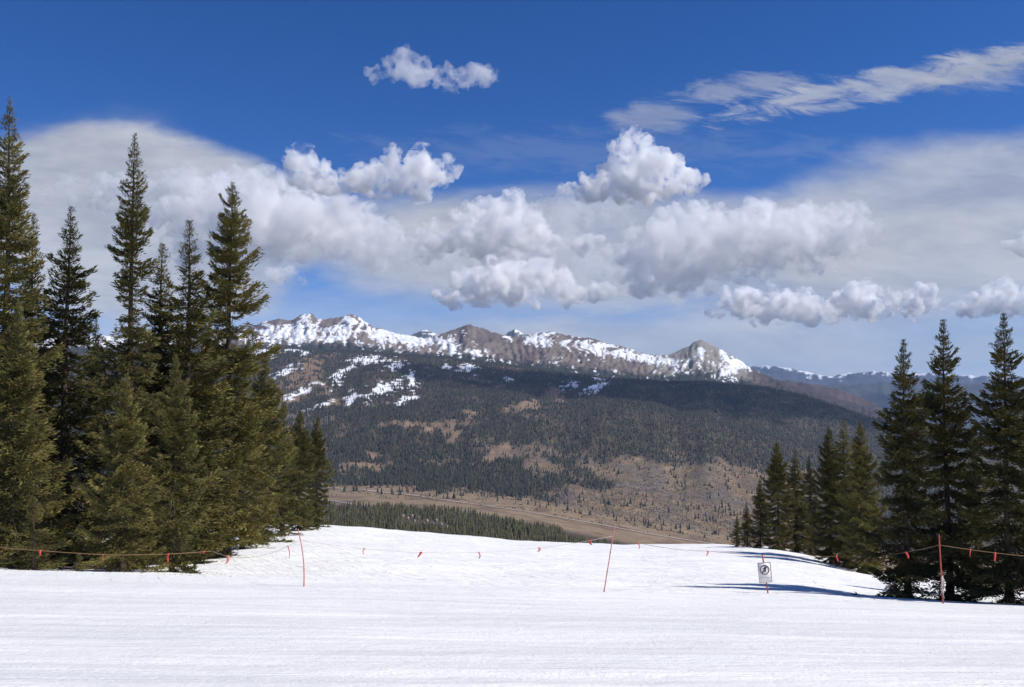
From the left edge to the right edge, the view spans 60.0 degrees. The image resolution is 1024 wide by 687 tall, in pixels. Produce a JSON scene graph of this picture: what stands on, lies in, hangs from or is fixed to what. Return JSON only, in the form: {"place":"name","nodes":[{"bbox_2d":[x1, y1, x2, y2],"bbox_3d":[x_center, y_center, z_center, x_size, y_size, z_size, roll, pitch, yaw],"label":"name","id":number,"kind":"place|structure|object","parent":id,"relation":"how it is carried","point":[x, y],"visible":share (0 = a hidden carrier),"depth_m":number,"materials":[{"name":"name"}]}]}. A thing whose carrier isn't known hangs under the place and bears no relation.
{"place":"outdoors","nodes":[
{"label":"outdoors","id":0,"kind":"place"},
{"bbox_2d":[410,329,525,338],"bbox_3d":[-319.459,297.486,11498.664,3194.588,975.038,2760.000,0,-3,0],"label":"distant peaks","id":1,"kind":"object","parent":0,"point":[424,334],"visible":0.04,"depth_m":11368.69,"materials":[{"name":"white snow"}]},
{"bbox_2d":[0,525,1023,686],"bbox_3d":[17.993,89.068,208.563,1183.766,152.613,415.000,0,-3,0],"label":"snow slope","id":2,"kind":"structure","parent":0,"point":[448,610],"depth_m":18.50,"materials":[{"name":"white snow"}]},
{"bbox_2d":[0,496,72,569],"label":"young spruce","id":3,"kind":"object","parent":2,"relation":"on","point":[34,557],"visible":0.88,"depth_m":28.04,"materials":[{"name":"green plant"}]},
{"bbox_2d":[0,301,80,568],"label":"spruce tree","id":4,"kind":"object","parent":2,"relation":"on","point":[22,389],"visible":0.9,"depth_m":31.70,"materials":[{"name":"green plant"}]},
{"bbox_2d":[6,212,79,561],"bbox_3d":[-21.639,2.492,40.066,4.346,16.942,4.104,1,-3,-12],"label":"spruce tree","id":5,"kind":"object","parent":2,"relation":"on","point":[33,282],"visible":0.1,"depth_m":40.08,"materials":[{"name":"green plant"}]},
{"bbox_2d":[0,97,89,568],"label":"spruce tree","id":6,"kind":"object","parent":2,"relation":"on","point":[11,231],"visible":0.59,"depth_m":34.15,"materials":[{"name":"green plant"}]},
{"bbox_2d":[17,360,82,560],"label":"spruce tree","id":7,"kind":"object","parent":2,"relation":"on","point":[50,408],"visible":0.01,"depth_m":41.73,"materials":[{"name":"green plant"}]},
{"bbox_2d":[6,205,122,568],"bbox_3d":[-19.749,2.270,38.762,6.353,16.879,6.383,0,-3,-7],"label":"spruce tree","id":8,"kind":"object","parent":2,"relation":"on","point":[77,334],"visible":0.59,"depth_m":38.80,"materials":[{"name":"green plant"}]},
{"bbox_2d":[72,554,85,571],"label":"young spruce","id":9,"kind":"object","parent":2,"relation":"on","point":[80,567],"visible":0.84,"depth_m":27.90,"materials":[{"name":"green plant"}]},
{"bbox_2d":[60,319,114,560],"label":"spruce tree","id":10,"kind":"object","parent":2,"relation":"on","point":[91,375],"visible":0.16,"depth_m":42.62,"materials":[{"name":"green plant"}]},
{"bbox_2d":[70,373,171,572],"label":"spruce tree","id":11,"kind":"object","parent":2,"relation":"on","point":[122,429],"visible":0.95,"depth_m":31.11,"materials":[{"name":"green plant"}]},
{"bbox_2d":[64,133,188,570],"bbox_3d":[-15.757,0.667,36.953,5.252,19.248,5.154,0,-3,8],"label":"spruce tree","id":12,"kind":"object","parent":2,"relation":"on","point":[123,362],"visible":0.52,"depth_m":36.85,"materials":[{"name":"green plant"}]},
{"bbox_2d":[133,361,156,508],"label":"spruce tree","id":13,"kind":"object","parent":2,"relation":"on","point":[149,383],"visible":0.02,"depth_m":45.61,"materials":[{"name":"green plant"}]},
{"bbox_2d":[89,243,221,563],"bbox_3d":[-16.817,3.365,42.980,6.399,16.632,6.043,-2,-3,33],"label":"spruce tree","id":14,"kind":"object","parent":2,"relation":"on","point":[158,322],"visible":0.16,"depth_m":42.72,"materials":[{"name":"green plant"}]},
{"bbox_2d":[129,354,227,573],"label":"spruce tree","id":15,"kind":"object","parent":2,"relation":"on","point":[173,527],"visible":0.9,"depth_m":32.70,"materials":[{"name":"green plant"}]},
{"bbox_2d":[111,220,251,564],"bbox_3d":[-15.601,2.796,42.002,6.351,17.479,6.725,0,-3,-10],"label":"spruce tree","id":16,"kind":"object","parent":2,"relation":"on","point":[197,392],"visible":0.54,"depth_m":41.84,"materials":[{"name":"green plant"}]},
{"bbox_2d":[178,330,245,558],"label":"spruce tree","id":17,"kind":"object","parent":2,"relation":"on","point":[219,402],"visible":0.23,"depth_m":44.74,"materials":[{"name":"green plant"}]},
{"bbox_2d":[189,182,288,555],"bbox_3d":[-15.004,1.747,46.935,6.420,20.918,6.506,0,-3,-3],"label":"spruce tree","id":18,"kind":"object","parent":2,"relation":"on","point":[230,257],"visible":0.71,"depth_m":46.67,"materials":[{"name":"green plant"}]},
{"bbox_2d":[212,376,276,548],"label":"spruce tree","id":19,"kind":"object","parent":2,"relation":"on","point":[245,486],"visible":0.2,"depth_m":54.54,"materials":[{"name":"green plant"}]},
{"bbox_2d":[235,360,301,542],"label":"spruce tree","id":20,"kind":"object","parent":2,"relation":"on","point":[257,390],"visible":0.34,"depth_m":61.62,"materials":[{"name":"green plant"}]},
{"bbox_2d":[266,402,313,535],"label":"spruce tree","id":21,"kind":"object","parent":2,"relation":"on","point":[292,502],"visible":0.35,"depth_m":71.42,"materials":[{"name":"green plant"}]},
{"bbox_2d":[278,412,322,530],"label":"spruce tree","id":22,"kind":"object","parent":2,"relation":"on","point":[302,443],"visible":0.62,"depth_m":81.25,"materials":[{"name":"green plant"}]},
{"bbox_2d":[298,529,304,585],"bbox_3d":[-5.685,5.875,23.951,0.232,1.723,0.045,0,-3,0],"label":"marker pole","id":23,"kind":"object","parent":2,"relation":"on","point":[303,562],"visible":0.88,"depth_m":23.93,"materials":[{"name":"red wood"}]},
{"bbox_2d":[213,536,610,563],"bbox_3d":[-4.025,6.172,25.952,13.440,1.542,4.702,-1,-3,13],"label":"rope line","id":24,"kind":"object","parent":23,"relation":"attached to","point":[420,553],"visible":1,"depth_m":25.50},
{"bbox_2d":[0,547,209,561],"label":"rope line","id":25,"kind":"object","parent":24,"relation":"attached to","point":[106,554],"visible":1,"depth_m":27.27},
{"bbox_2d":[301,415,335,526],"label":"spruce tree","id":26,"kind":"object","parent":2,"relation":"on","point":[318,443],"visible":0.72,"depth_m":91.27,"materials":[{"name":"green plant"}]},
{"bbox_2d":[0,526,1015,604],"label":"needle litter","id":27,"kind":"object","parent":2,"relation":"on","point":[331,564],"visible":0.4,"depth_m":33.63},
{"bbox_2d":[603,524,614,591],"bbox_3d":[2.915,6.584,26.721,0.413,2.278,0.045,0,-3,0],"label":"marker pole","id":28,"kind":"object","parent":2,"relation":"on","point":[609,560],"visible":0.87,"depth_m":26.71,"materials":[{"name":"red plastic"}]},
{"bbox_2d":[729,515,741,546],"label":"spruce tree","id":29,"kind":"object","parent":2,"relation":"on","point":[736,533],"visible":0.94,"depth_m":87.15,"materials":[{"name":"green plant"}]},
{"bbox_2d":[736,502,755,546],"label":"spruce tree","id":30,"kind":"object","parent":2,"relation":"on","point":[745,538],"visible":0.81,"depth_m":85.17,"materials":[{"name":"green plant"}]},
{"bbox_2d":[747,478,774,548],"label":"spruce tree","id":31,"kind":"object","parent":2,"relation":"on","point":[760,497],"visible":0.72,"depth_m":82.22,"materials":[{"name":"green plant"}]},
{"bbox_2d":[757,555,771,592],"bbox_3d":[9.151,8.507,32.121,0.538,1.679,0.088,0,-3,0],"label":"warning sign","id":32,"kind":"object","parent":2,"relation":"on","point":[764,572],"visible":0.97,"depth_m":32.10,"materials":[{"name":"white plastic"}]},
{"bbox_2d":[757,441,801,551],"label":"spruce tree","id":33,"kind":"object","parent":2,"relation":"on","point":[777,479],"visible":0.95,"depth_m":79.20,"materials":[{"name":"green plant"}]},
{"bbox_2d":[770,450,819,555],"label":"spruce tree","id":34,"kind":"object","parent":2,"relation":"on","point":[796,524],"visible":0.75,"depth_m":81.07,"materials":[{"name":"green plant"}]},
{"bbox_2d":[791,456,828,554],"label":"spruce tree","id":35,"kind":"object","parent":2,"relation":"on","point":[811,506],"visible":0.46,"depth_m":85.17,"materials":[{"name":"green plant"}]},
{"bbox_2d":[807,426,843,564],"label":"spruce tree","id":36,"kind":"object","parent":2,"relation":"on","point":[823,482],"visible":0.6,"depth_m":71.36,"materials":[{"name":"green plant"}]},
{"bbox_2d":[812,419,871,572],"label":"spruce tree","id":37,"kind":"object","parent":2,"relation":"on","point":[843,460],"visible":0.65,"depth_m":69.42,"materials":[{"name":"green plant"}]},
{"bbox_2d":[835,420,887,574],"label":"spruce tree","id":38,"kind":"object","parent":2,"relation":"on","point":[860,458],"visible":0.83,"depth_m":65.22,"materials":[{"name":"green plant"}]},
{"bbox_2d":[864,490,884,569],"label":"spruce tree","id":39,"kind":"object","parent":2,"relation":"on","point":[873,511],"visible":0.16,"depth_m":67.26,"materials":[{"name":"green plant"}]},
{"bbox_2d":[847,339,958,600],"bbox_3d":[15.402,5.516,34.899,4.089,11.432,4.222,-2,-3,31],"label":"spruce tree","id":40,"kind":"object","parent":2,"relation":"on","point":[906,567],"visible":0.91,"depth_m":34.58,"materials":[{"name":"green plant"}]},
{"bbox_2d":[938,535,945,603],"bbox_3d":[13.090,6.996,26.993,0.182,2.315,0.091,0,-3,0],"label":"marker pole","id":41,"kind":"object","parent":2,"relation":"on","point":[942,584],"visible":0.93,"depth_m":26.96,"materials":[{"name":"red plastic"}]},
{"bbox_2d":[614,537,938,561],"bbox_3d":[11.811,8.206,33.952,8.708,4.074,21.093,-1,-3,28],"label":"rope line","id":42,"kind":"object","parent":41,"relation":"attached to","point":[778,556],"visible":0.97,"depth_m":32.78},
{"bbox_2d":[940,545,1021,560],"bbox_3d":[14.773,6.363,26.896,3.493,0.471,0.110,0,-3,4],"label":"rope line","id":43,"kind":"object","parent":41,"relation":"attached to","point":[984,551],"visible":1,"depth_m":26.89,"materials":[{"name":"red"}]},
{"bbox_2d":[883,319,1004,602],"bbox_3d":[17.893,5.512,36.725,4.852,13.141,4.700,-1,-3,19],"label":"spruce tree","id":44,"kind":"object","parent":2,"relation":"on","point":[948,416],"visible":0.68,"depth_m":36.51,"materials":[{"name":"green plant"}]},
{"bbox_2d":[953,425,1004,595],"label":"spruce tree","id":45,"kind":"object","parent":2,"relation":"on","point":[976,544],"visible":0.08,"depth_m":43.46,"materials":[{"name":"green plant"}]},
{"bbox_2d":[935,313,1023,603],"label":"spruce tree","id":46,"kind":"object","parent":2,"relation":"on","point":[1012,476],"visible":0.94,"depth_m":33.66,"materials":[{"name":"green plant"}]},
{"bbox_2d":[1000,412,1023,591],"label":"spruce tree","id":47,"kind":"object","parent":2,"relation":"on","point":[1019,490],"visible":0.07,"depth_m":36.21,"materials":[{"name":"green plant"}]},
{"bbox_2d":[0,0,1023,377],"label":"sky","id":48,"kind":"structure","parent":0,"point":[812,186],"materials":[{"name":"blue"}]},
{"bbox_2d":[8,349,1023,591],"bbox_3d":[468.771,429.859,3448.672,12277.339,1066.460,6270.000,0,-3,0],"label":"valley","id":49,"kind":"structure","parent":0,"point":[592,531],"depth_m":3421.56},
{"bbox_2d":[217,498,620,544],"bbox_3d":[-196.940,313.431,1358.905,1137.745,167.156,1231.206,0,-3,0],"label":"valley forest","id":50,"kind":"object","parent":49,"relation":"on","point":[387,519],"visible":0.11,"depth_m":1599.89,"materials":[{"name":"green plant"}]},
{"bbox_2d":[58,346,963,565],"bbox_3d":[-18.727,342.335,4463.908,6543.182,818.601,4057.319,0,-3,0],"label":"mountain forest","id":51,"kind":"object","parent":49,"relation":"on","point":[425,482],"visible":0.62,"depth_m":3914.56,"materials":[{"name":"green plant"}]},
{"bbox_2d":[329,446,893,569],"bbox_3d":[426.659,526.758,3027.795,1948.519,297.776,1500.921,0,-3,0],"label":"aspen brush","id":52,"kind":"object","parent":49,"relation":"on","point":[637,513],"visible":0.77,"depth_m":2875.80,"materials":[{"name":"plant"}]},
{"bbox_2d":[323,487,713,543],"bbox_3d":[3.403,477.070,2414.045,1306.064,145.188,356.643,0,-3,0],"label":"road","id":53,"kind":"structure","parent":0,"point":[534,512],"depth_m":2282.50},
{"bbox_2d":[24,313,1021,451],"bbox_3d":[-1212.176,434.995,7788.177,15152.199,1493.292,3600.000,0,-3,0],"label":"snow mountains","id":54,"kind":"structure","parent":0,"point":[700,360],"depth_m":7449.98,"materials":[{"name":"white snow"}]},
{"bbox_2d":[781,380,882,409],"bbox_3d":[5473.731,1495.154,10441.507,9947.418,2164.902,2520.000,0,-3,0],"label":"ridge","id":55,"kind":"structure","parent":0,"point":[837,393],"depth_m":10389.12,"materials":[{"name":"stone"}]},
{"bbox_2d":[748,365,1023,385],"bbox_3d":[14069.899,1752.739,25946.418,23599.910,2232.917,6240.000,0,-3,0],"label":"distant range","id":56,"kind":"structure","parent":0,"point":[793,375],"depth_m":25487.74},
{"bbox_2d":[822,380,1023,440],"bbox_3d":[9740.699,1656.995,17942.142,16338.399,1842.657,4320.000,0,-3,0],"label":"distant hills","id":57,"kind":"structure","parent":0,"point":[878,393],"depth_m":17487.37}
]}

